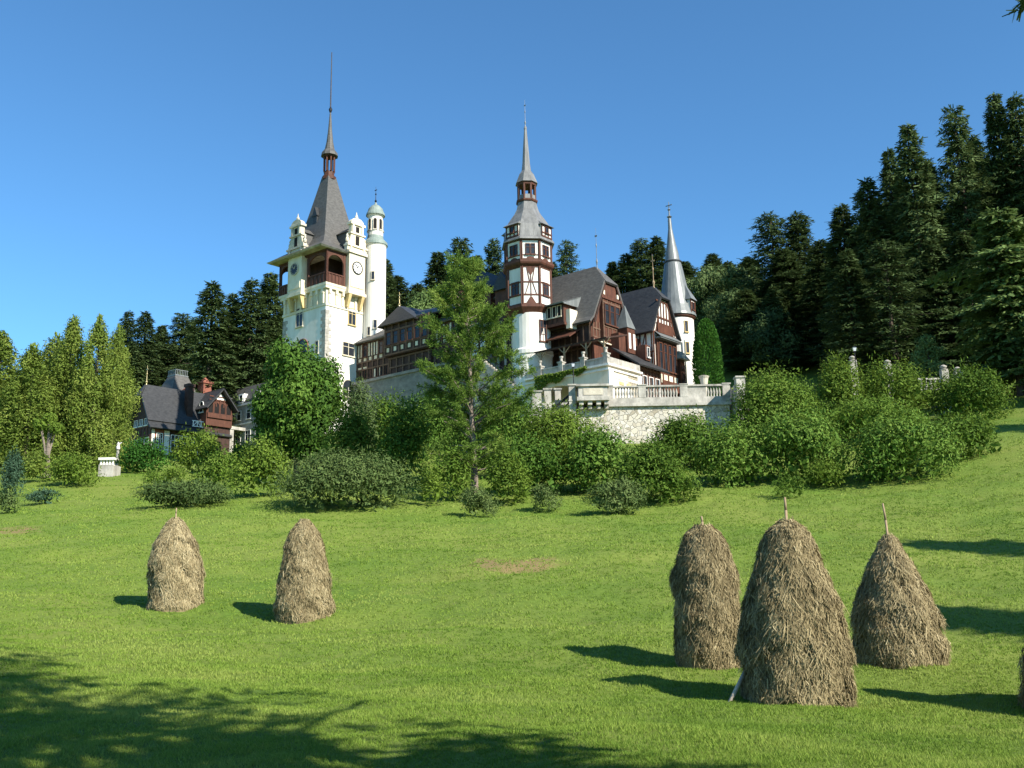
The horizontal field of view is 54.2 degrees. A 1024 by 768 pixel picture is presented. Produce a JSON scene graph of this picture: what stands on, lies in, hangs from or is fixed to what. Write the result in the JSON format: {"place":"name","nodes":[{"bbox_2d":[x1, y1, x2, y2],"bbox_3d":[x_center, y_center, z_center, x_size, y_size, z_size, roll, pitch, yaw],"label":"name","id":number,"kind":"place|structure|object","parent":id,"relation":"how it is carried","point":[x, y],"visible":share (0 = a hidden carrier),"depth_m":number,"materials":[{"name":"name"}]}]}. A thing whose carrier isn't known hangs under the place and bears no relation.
{"place":"outdoors","nodes":[
{"label":"outdoors","id":0,"kind":"place"},
{"bbox_2d":[0,332,1023,767],"bbox_3d":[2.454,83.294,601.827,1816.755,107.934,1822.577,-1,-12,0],"label":"ground","id":1,"kind":"structure","parent":0,"point":[650,558],"depth_m":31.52,"materials":[{"name":"green plant"}]},
{"bbox_2d":[0,445,25,496],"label":"columnar bush","id":2,"kind":"object","parent":1,"relation":"on","point":[11,475],"visible":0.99,"depth_m":66.25,"materials":[{"name":"green plant"}]},
{"bbox_2d":[0,330,37,470],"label":"arborvitae","id":3,"kind":"object","parent":1,"relation":"on","point":[8,356],"visible":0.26,"depth_m":90.07,"materials":[{"name":"green plant"}]},
{"bbox_2d":[0,342,68,475],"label":"arborvitae","id":4,"kind":"object","parent":1,"relation":"on","point":[32,365],"visible":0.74,"depth_m":84.63,"materials":[{"name":"green plant"}]},
{"bbox_2d":[20,444,58,480],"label":"shrub","id":5,"kind":"object","parent":1,"relation":"on","point":[34,461],"visible":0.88,"depth_m":73.16,"materials":[{"name":"green plant"}]},
{"bbox_2d":[0,331,82,470],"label":"arborvitae","id":6,"kind":"object","parent":1,"relation":"on","point":[48,350],"visible":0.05,"depth_m":94.18,"materials":[{"name":"green plant"}]},
{"bbox_2d":[32,412,65,478],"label":"tree","id":7,"kind":"object","parent":1,"relation":"on","point":[49,425],"visible":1,"depth_m":76.81,"materials":[{"name":"green plant"}]},
{"bbox_2d":[29,314,98,468],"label":"arborvitae","id":8,"kind":"object","parent":1,"relation":"on","point":[70,351],"visible":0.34,"depth_m":89.40,"materials":[{"name":"green plant"}]},
{"bbox_2d":[42,448,106,486],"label":"shrub","id":9,"kind":"object","parent":1,"relation":"on","point":[73,473],"visible":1,"depth_m":70.62,"materials":[{"name":"green plant"}]},
{"bbox_2d":[59,313,123,471],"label":"arborvitae","id":10,"kind":"object","parent":1,"relation":"on","point":[89,383],"visible":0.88,"depth_m":86.82,"materials":[{"name":"green plant"}]},
{"bbox_2d":[83,323,143,470],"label":"arborvitae","id":11,"kind":"object","parent":1,"relation":"on","point":[124,387],"visible":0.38,"depth_m":90.68,"materials":[{"name":"green plant"}]},
{"bbox_2d":[115,432,175,472],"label":"shrub","id":12,"kind":"object","parent":1,"relation":"on","point":[140,453],"visible":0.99,"depth_m":81.81,"materials":[{"name":"green plant"}]},
{"bbox_2d":[128,310,167,385],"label":"spruce","id":13,"kind":"object","parent":1,"relation":"on","point":[146,326],"visible":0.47,"depth_m":195.87,"materials":[{"name":"green plant"}]},
{"bbox_2d":[150,313,196,386],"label":"spruce","id":14,"kind":"object","parent":1,"relation":"on","point":[181,348],"visible":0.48,"depth_m":200.36,"materials":[{"name":"green plant"}]},
{"bbox_2d":[145,508,206,611],"bbox_3d":[-10.394,5.568,30.969,1.817,3.450,1.764,-1,-12,0],"label":"haystack","id":15,"kind":"object","parent":1,"relation":"on","point":[175,574],"visible":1,"depth_m":30.41,"materials":[{"name":"beige plant"}]},
{"bbox_2d":[123,476,236,506],"bbox_3d":[-18.621,6.088,56.590,6.285,1.924,5.174,-1,-12,0],"label":"juniper","id":16,"kind":"object","parent":1,"relation":"on","point":[190,492],"visible":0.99,"depth_m":55.82,"materials":[{"name":"green plant"}]},
{"bbox_2d":[126,365,238,455],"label":"timber villa","id":17,"kind":"object","parent":1,"relation":"on","point":[172,406],"visible":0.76,"depth_m":158.40,"materials":[{"name":"tile"}]},
{"bbox_2d":[167,423,225,471],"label":"bush","id":18,"kind":"object","parent":1,"relation":"on","point":[185,448],"visible":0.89,"depth_m":83.75,"materials":[{"name":"green plant"}]},
{"bbox_2d":[172,280,248,437],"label":"spruce","id":19,"kind":"object","parent":1,"relation":"on","point":[212,302],"visible":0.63,"depth_m":169.73,"materials":[{"name":"green plant"}]},
{"bbox_2d":[186,445,244,486],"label":"shrub","id":20,"kind":"object","parent":1,"relation":"on","point":[214,466],"visible":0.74,"depth_m":70.67,"materials":[{"name":"green plant"}]},
{"bbox_2d":[200,293,257,401],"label":"spruce","id":21,"kind":"object","parent":1,"relation":"on","point":[232,301],"visible":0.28,"depth_m":173.74,"materials":[{"name":"green plant"}]},
{"bbox_2d":[206,277,275,420],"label":"spruce","id":22,"kind":"object","parent":1,"relation":"on","point":[250,306],"visible":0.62,"depth_m":172.78,"materials":[{"name":"green plant"}]},
{"bbox_2d":[229,383,269,452],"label":"grey house","id":23,"kind":"structure","parent":1,"relation":"on","point":[244,417],"depth_m":165.28,"materials":[{"name":"stone"}]},
{"bbox_2d":[222,429,296,496],"bbox_3d":[-15.458,4.840,60.787,3.735,4.234,4.286,-12,-16,42],"label":"shrub","id":24,"kind":"object","parent":1,"relation":"on","point":[260,466],"visible":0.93,"depth_m":60.32,"materials":[{"name":"green plant"}]},
{"bbox_2d":[244,271,282,384],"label":"spruce","id":25,"kind":"object","parent":1,"relation":"on","point":[269,284],"visible":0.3,"depth_m":178.01,"materials":[{"name":"green plant"}]},
{"bbox_2d":[246,336,353,479],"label":"leafy tree","id":26,"kind":"object","parent":1,"relation":"on","point":[297,398],"visible":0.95,"depth_m":75.57,"materials":[{"name":"green plant"}]},
{"bbox_2d":[272,518,335,623],"bbox_3d":[-6.070,5.560,29.162,1.828,3.306,1.769,-9,-14,33],"label":"haystack","id":27,"kind":"object","parent":1,"relation":"on","point":[304,586],"visible":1,"depth_m":28.63,"materials":[{"name":"beige plant"}]},
{"bbox_2d":[259,443,429,510],"bbox_3d":[-9.220,5.155,55.709,9.579,3.886,5.218,-1,-12,0],"label":"juniper","id":28,"kind":"object","parent":1,"relation":"on","point":[340,475],"visible":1,"depth_m":55.01,"materials":[{"name":"green plant"}]},
{"bbox_2d":[317,399,386,473],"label":"shrub","id":29,"kind":"object","parent":1,"relation":"on","point":[351,435],"visible":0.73,"depth_m":69.58,"materials":[{"name":"green plant"}]},
{"bbox_2d":[332,376,380,464],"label":"shrub","id":30,"kind":"object","parent":1,"relation":"on","point":[358,394],"visible":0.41,"depth_m":76.30,"materials":[{"name":"green plant"}]},
{"bbox_2d":[386,259,403,316],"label":"spruce","id":31,"kind":"object","parent":1,"relation":"on","point":[390,293],"visible":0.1,"depth_m":192.98,"materials":[{"name":"green plant"}]},
{"bbox_2d":[366,386,426,462],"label":"shrub","id":32,"kind":"object","parent":1,"relation":"on","point":[382,409],"visible":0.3,"depth_m":82.23,"materials":[{"name":"green plant"}]},
{"bbox_2d":[369,385,447,486],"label":"shrub","id":33,"kind":"object","parent":1,"relation":"on","point":[408,439],"visible":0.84,"depth_m":67.79,"materials":[{"name":"green plant"}]},
{"bbox_2d":[404,288,437,309],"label":"leafy tree","id":34,"kind":"object","parent":1,"relation":"on","point":[422,302],"visible":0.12,"depth_m":170.54,"materials":[{"name":"green plant"}]},
{"bbox_2d":[414,461,449,505],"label":"shrub","id":35,"kind":"object","parent":1,"relation":"on","point":[435,482],"visible":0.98,"depth_m":57.50,"materials":[{"name":"green plant"}]},
{"bbox_2d":[419,251,451,308],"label":"spruce","id":36,"kind":"object","parent":1,"relation":"on","point":[435,270],"visible":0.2,"depth_m":185.33,"materials":[{"name":"green plant"}]},
{"bbox_2d":[407,380,466,455],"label":"shrub","id":37,"kind":"object","parent":1,"relation":"on","point":[439,424],"visible":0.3,"depth_m":86.16,"materials":[{"name":"green plant"}]},
{"bbox_2d":[432,440,478,501],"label":"shrub","id":38,"kind":"object","parent":1,"relation":"on","point":[453,465],"visible":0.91,"depth_m":59.67,"materials":[{"name":"green plant"}]},
{"bbox_2d":[439,237,483,303],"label":"spruce","id":39,"kind":"object","parent":1,"relation":"on","point":[461,244],"visible":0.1,"depth_m":184.54,"materials":[{"name":"green plant"}]},
{"bbox_2d":[412,248,537,491],"bbox_3d":[-2.445,-0.872,63.337,7.798,15.890,8.477,2,-12,-15],"label":"larch","id":40,"kind":"object","parent":1,"relation":"on","point":[466,334],"visible":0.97,"depth_m":62.35,"materials":[{"name":"green plant"}]},
{"bbox_2d":[445,400,509,479],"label":"shrub","id":41,"kind":"object","parent":1,"relation":"on","point":[459,437],"visible":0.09,"depth_m":69.58,"materials":[{"name":"green plant"}]},
{"bbox_2d":[457,483,502,517],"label":"bush","id":42,"kind":"object","parent":1,"relation":"on","point":[476,499],"visible":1,"depth_m":53.45,"materials":[{"name":"green plant"}]},
{"bbox_2d":[267,52,696,428],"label":"castle","id":43,"kind":"structure","parent":1,"relation":"on","point":[593,320],"depth_m":119.75,"materials":[{"name":"white paint"}]},
{"bbox_2d":[533,366,586,391],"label":"ivy","id":44,"kind":"object","parent":43,"relation":"attached to","point":[556,377],"visible":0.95,"depth_m":106.54,"materials":[{"name":"green plant"}]},
{"bbox_2d":[482,238,503,275],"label":"spruce","id":45,"kind":"object","parent":1,"relation":"on","point":[494,269],"visible":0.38,"depth_m":184.38,"materials":[{"name":"green plant"}]},
{"bbox_2d":[483,437,535,505],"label":"shrub","id":46,"kind":"object","parent":1,"relation":"on","point":[514,475],"visible":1,"depth_m":57.71,"materials":[{"name":"green plant"}]},
{"bbox_2d":[476,388,542,458],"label":"shrub","id":47,"kind":"object","parent":1,"relation":"on","point":[517,418],"visible":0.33,"depth_m":77.91,"materials":[{"name":"green plant"}]},
{"bbox_2d":[12,165,1023,428],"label":"wood","id":48,"kind":"object","parent":1,"relation":"on","point":[136,357],"visible":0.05,"depth_m":146.39,"materials":[{"name":"green plant"}]},
{"bbox_2d":[495,422,574,495],"bbox_3d":[1.277,4.723,62.005,5.426,4.708,4.789,-1,-12,0],"label":"shrub","id":49,"kind":"object","parent":1,"relation":"on","point":[541,457],"visible":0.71,"depth_m":61.29,"materials":[{"name":"green plant"}]},
{"bbox_2d":[529,483,562,512],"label":"ball bush","id":50,"kind":"object","parent":1,"relation":"on","point":[540,493],"visible":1,"depth_m":55.11,"materials":[{"name":"green plant"}]},
{"bbox_2d":[528,384,575,424],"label":"garden stair","id":51,"kind":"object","parent":1,"relation":"on","point":[570,395],"visible":0.3,"depth_m":93.67,"materials":[{"name":"stone"}]},
{"bbox_2d":[507,395,617,478],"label":"shrub","id":52,"kind":"object","parent":1,"relation":"on","point":[564,427],"visible":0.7,"depth_m":67.68,"materials":[{"name":"green plant"}]},
{"bbox_2d":[552,239,584,276],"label":"spruce","id":53,"kind":"object","parent":1,"relation":"on","point":[566,267],"visible":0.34,"depth_m":186.64,"materials":[{"name":"green plant"}]},
{"bbox_2d":[554,416,649,493],"bbox_3d":[5.756,4.487,62.211,6.588,4.720,5.686,-1,-12,0],"label":"shrub","id":54,"kind":"object","parent":1,"relation":"on","point":[600,452],"visible":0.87,"depth_m":61.14,"materials":[{"name":"green plant"}]},
{"bbox_2d":[581,475,657,515],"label":"shrub","id":55,"kind":"object","parent":1,"relation":"on","point":[614,494],"visible":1,"depth_m":53.21,"materials":[{"name":"green plant"}]},
{"bbox_2d":[611,253,640,293],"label":"spruce","id":56,"kind":"object","parent":1,"relation":"on","point":[621,266],"visible":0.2,"depth_m":187.44,"materials":[{"name":"green plant"}]},
{"bbox_2d":[615,238,663,291],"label":"spruce","id":57,"kind":"object","parent":1,"relation":"on","point":[640,256],"visible":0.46,"depth_m":185.82,"materials":[{"name":"green plant"}]},
{"bbox_2d":[603,433,696,501],"bbox_3d":[7.745,4.723,57.639,5.047,4.464,5.095,-10,-15,35],"label":"shrub","id":58,"kind":"object","parent":1,"relation":"on","point":[650,462],"visible":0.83,"depth_m":56.83,"materials":[{"name":"green plant"}]},
{"bbox_2d":[642,235,666,291],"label":"spruce","id":59,"kind":"object","parent":1,"relation":"on","point":[657,242],"visible":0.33,"depth_m":185.93,"materials":[{"name":"green plant"}]},
{"bbox_2d":[575,376,745,442],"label":"terrace wall","id":60,"kind":"structure","parent":1,"relation":"on","point":[634,417],"depth_m":93.42,"materials":[{"name":"stone"}]},
{"bbox_2d":[654,459,703,505],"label":"shrub","id":61,"kind":"object","parent":1,"relation":"on","point":[676,483],"visible":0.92,"depth_m":56.12,"materials":[{"name":"green plant"}]},
{"bbox_2d":[645,403,717,469],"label":"shrub","id":62,"kind":"object","parent":1,"relation":"on","point":[681,432],"visible":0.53,"depth_m":69.46,"materials":[{"name":"green plant"}]},
{"bbox_2d":[668,516,741,670],"bbox_3d":[3.923,4.368,20.138,1.534,3.399,1.592,-1,-12,0],"label":"haystack","id":63,"kind":"object","parent":1,"relation":"on","point":[704,584],"visible":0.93,"depth_m":19.62,"materials":[{"name":"beige plant"}]},
{"bbox_2d":[685,262,729,321],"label":"leafy tree","id":64,"kind":"object","parent":1,"relation":"on","point":[707,283],"visible":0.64,"depth_m":169.15,"materials":[{"name":"green plant"}]},
{"bbox_2d":[691,318,725,395],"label":"clipped column","id":65,"kind":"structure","parent":1,"relation":"on","point":[700,347],"depth_m":114.24,"materials":[{"name":"green plant"}]},
{"bbox_2d":[694,295,730,363],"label":"leafy tree","id":66,"kind":"object","parent":1,"relation":"on","point":[709,306],"visible":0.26,"depth_m":152.66,"materials":[{"name":"green plant"}]},
{"bbox_2d":[684,409,777,488],"bbox_3d":[13.364,4.037,62.380,5.297,5.199,4.996,-10,-15,35],"label":"shrub","id":67,"kind":"object","parent":1,"relation":"on","point":[724,452],"visible":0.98,"depth_m":61.72,"materials":[{"name":"green plant"}]},
{"bbox_2d":[708,261,758,319],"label":"leafy tree","id":68,"kind":"object","parent":1,"relation":"on","point":[734,272],"visible":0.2,"depth_m":164.22,"materials":[{"name":"green plant"}]},
{"bbox_2d":[706,287,762,344],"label":"leafy tree","id":69,"kind":"object","parent":1,"relation":"on","point":[731,294],"visible":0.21,"depth_m":149.41,"materials":[{"name":"green plant"}]},
{"bbox_2d":[705,289,764,371],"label":"spruce","id":70,"kind":"object","parent":1,"relation":"on","point":[750,298],"visible":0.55,"depth_m":145.83,"materials":[{"name":"green plant"}]},
{"bbox_2d":[729,211,809,303],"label":"spruce","id":71,"kind":"object","parent":1,"relation":"on","point":[772,232],"visible":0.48,"depth_m":157.50,"materials":[{"name":"green plant"}]},
{"bbox_2d":[733,305,806,377],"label":"leafy tree","id":72,"kind":"object","parent":1,"relation":"on","point":[758,329],"visible":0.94,"depth_m":137.91,"materials":[{"name":"green plant"}]},
{"bbox_2d":[737,288,819,370],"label":"spruce","id":73,"kind":"object","parent":1,"relation":"on","point":[788,302],"visible":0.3,"depth_m":141.65,"materials":[{"name":"green plant"}]},
{"bbox_2d":[723,355,840,452],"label":"shrub","id":74,"kind":"object","parent":1,"relation":"on","point":[776,398],"visible":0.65,"depth_m":74.52,"materials":[{"name":"green plant"}]},
{"bbox_2d":[751,247,813,320],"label":"spruce","id":75,"kind":"object","parent":1,"relation":"on","point":[785,262],"visible":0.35,"depth_m":151.05,"materials":[{"name":"green plant"}]},
{"bbox_2d":[757,210,821,291],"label":"spruce","id":76,"kind":"object","parent":1,"relation":"on","point":[798,231],"visible":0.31,"depth_m":157.07,"materials":[{"name":"green plant"}]},
{"bbox_2d":[770,469,810,499],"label":"shrub","id":77,"kind":"object","parent":1,"relation":"on","point":[785,485],"visible":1,"depth_m":55.90,"materials":[{"name":"green plant"}]},
{"bbox_2d":[731,497,858,707],"bbox_3d":[4.523,3.695,16.344,1.973,3.677,1.934,-1,-12,0],"label":"haystack","id":78,"kind":"object","parent":1,"relation":"on","point":[793,644],"visible":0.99,"depth_m":15.71,"materials":[{"name":"beige plant"}]},
{"bbox_2d":[735,402,855,484],"bbox_3d":[18.259,3.868,62.816,6.955,5.181,6.698,6,-14,-30],"label":"shrub","id":79,"kind":"object","parent":1,"relation":"on","point":[795,440],"visible":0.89,"depth_m":61.53,"materials":[{"name":"green plant"}]},
{"bbox_2d":[781,279,833,368],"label":"spruce","id":80,"kind":"object","parent":1,"relation":"on","point":[810,324],"visible":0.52,"depth_m":139.16,"materials":[{"name":"green plant"}]},
{"bbox_2d":[790,238,832,365],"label":"spruce","id":81,"kind":"object","parent":1,"relation":"on","point":[817,263],"visible":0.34,"depth_m":140.28,"materials":[{"name":"green plant"}]},
{"bbox_2d":[798,453,850,489],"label":"shrub","id":82,"kind":"object","parent":1,"relation":"on","point":[834,472],"visible":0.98,"depth_m":59.59,"materials":[{"name":"green plant"}]},
{"bbox_2d":[809,350,868,433],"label":"shrub","id":83,"kind":"object","parent":1,"relation":"on","point":[839,378],"visible":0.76,"depth_m":80.50,"materials":[{"name":"green plant"}]},
{"bbox_2d":[804,203,875,380],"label":"spruce","id":84,"kind":"object","parent":1,"relation":"on","point":[840,235],"visible":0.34,"depth_m":127.94,"materials":[{"name":"green plant"}]},
{"bbox_2d":[813,247,909,409],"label":"spruce","id":85,"kind":"object","parent":1,"relation":"on","point":[848,309],"visible":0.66,"depth_m":111.33,"materials":[{"name":"green plant"}]},
{"bbox_2d":[842,176,914,384],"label":"spruce","id":86,"kind":"object","parent":1,"relation":"on","point":[870,203],"visible":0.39,"depth_m":121.97,"materials":[{"name":"green plant"}]},
{"bbox_2d":[818,389,946,442],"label":"shrub","id":87,"kind":"object","parent":1,"relation":"on","point":[857,414],"visible":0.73,"depth_m":74.67,"materials":[{"name":"green plant"}]},
{"bbox_2d":[841,350,945,423],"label":"shrub","id":88,"kind":"object","parent":1,"relation":"on","point":[887,378],"visible":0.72,"depth_m":81.14,"materials":[{"name":"green plant"}]},
{"bbox_2d":[876,147,912,345],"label":"spruce","id":89,"kind":"object","parent":1,"relation":"on","point":[887,175],"visible":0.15,"depth_m":129.60,"materials":[{"name":"green plant"}]},
{"bbox_2d":[841,238,949,388],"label":"spruce","id":90,"kind":"object","parent":1,"relation":"on","point":[881,270],"visible":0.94,"depth_m":107.68,"materials":[{"name":"green plant"}]},
{"bbox_2d":[847,503,951,669],"bbox_3d":[7.703,4.237,20.187,1.804,3.656,1.910,6,-14,-29],"label":"haystack","id":91,"kind":"object","parent":1,"relation":"on","point":[897,620],"visible":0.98,"depth_m":19.61,"materials":[{"name":"beige plant"}]},
{"bbox_2d":[834,404,973,484],"bbox_3d":[23.233,3.636,59.698,7.884,4.620,6.761,-10,-15,38],"label":"shrub","id":92,"kind":"object","parent":1,"relation":"on","point":[891,445],"visible":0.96,"depth_m":58.98,"materials":[{"name":"green plant"}]},
{"bbox_2d":[876,123,956,371],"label":"spruce","id":93,"kind":"object","parent":1,"relation":"on","point":[912,165],"visible":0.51,"depth_m":117.96,"materials":[{"name":"green plant"}]},
{"bbox_2d":[906,334,952,411],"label":"tree","id":94,"kind":"object","parent":1,"relation":"on","point":[926,357],"visible":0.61,"depth_m":94.30,"materials":[{"name":"green plant"}]},
{"bbox_2d":[909,158,961,361],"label":"spruce","id":95,"kind":"object","parent":1,"relation":"on","point":[936,185],"visible":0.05,"depth_m":124.32,"materials":[{"name":"green plant"}]},
{"bbox_2d":[904,238,971,388],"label":"spruce","id":96,"kind":"object","parent":1,"relation":"on","point":[932,264],"visible":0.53,"depth_m":109.28,"materials":[{"name":"green plant"}]},
{"bbox_2d":[922,369,969,419],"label":"shrub","id":97,"kind":"object","parent":1,"relation":"on","point":[943,387],"visible":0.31,"depth_m":82.47,"materials":[{"name":"green plant"}]},
{"bbox_2d":[925,403,1001,460],"bbox_3d":[28.323,3.128,63.443,5.911,3.760,4.746,-1,-12,0],"label":"shrub","id":98,"kind":"object","parent":1,"relation":"on","point":[981,430],"visible":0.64,"depth_m":62.51,"materials":[{"name":"green plant"}]},
{"bbox_2d":[920,104,1009,303],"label":"spruce","id":99,"kind":"object","parent":1,"relation":"on","point":[961,149],"visible":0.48,"depth_m":119.07,"materials":[{"name":"green plant"}]},
{"bbox_2d":[936,228,995,372],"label":"spruce","id":100,"kind":"object","parent":1,"relation":"on","point":[962,250],"visible":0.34,"depth_m":108.31,"materials":[{"name":"green plant"}]},
{"bbox_2d":[923,206,1023,395],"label":"pine","id":101,"kind":"object","parent":1,"relation":"on","point":[1000,291],"visible":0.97,"depth_m":91.03,"materials":[{"name":"green plant"}]},
{"bbox_2d":[932,357,1019,420],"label":"shrub","id":102,"kind":"object","parent":1,"relation":"on","point":[974,391],"visible":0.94,"depth_m":78.47,"materials":[{"name":"green plant"}]},
{"bbox_2d":[979,92,1023,249],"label":"spruce","id":103,"kind":"object","parent":1,"relation":"on","point":[995,112],"visible":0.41,"depth_m":119.95,"materials":[{"name":"green plant"}]},
{"bbox_2d":[984,91,1023,310],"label":"spruce","id":104,"kind":"object","parent":1,"relation":"on","point":[1015,122],"visible":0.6,"depth_m":117.85,"materials":[{"name":"green plant"}]},
{"bbox_2d":[0,0,1023,369],"label":"sky","id":105,"kind":"structure","parent":0,"point":[152,151],"materials":[{"name":"blue"}]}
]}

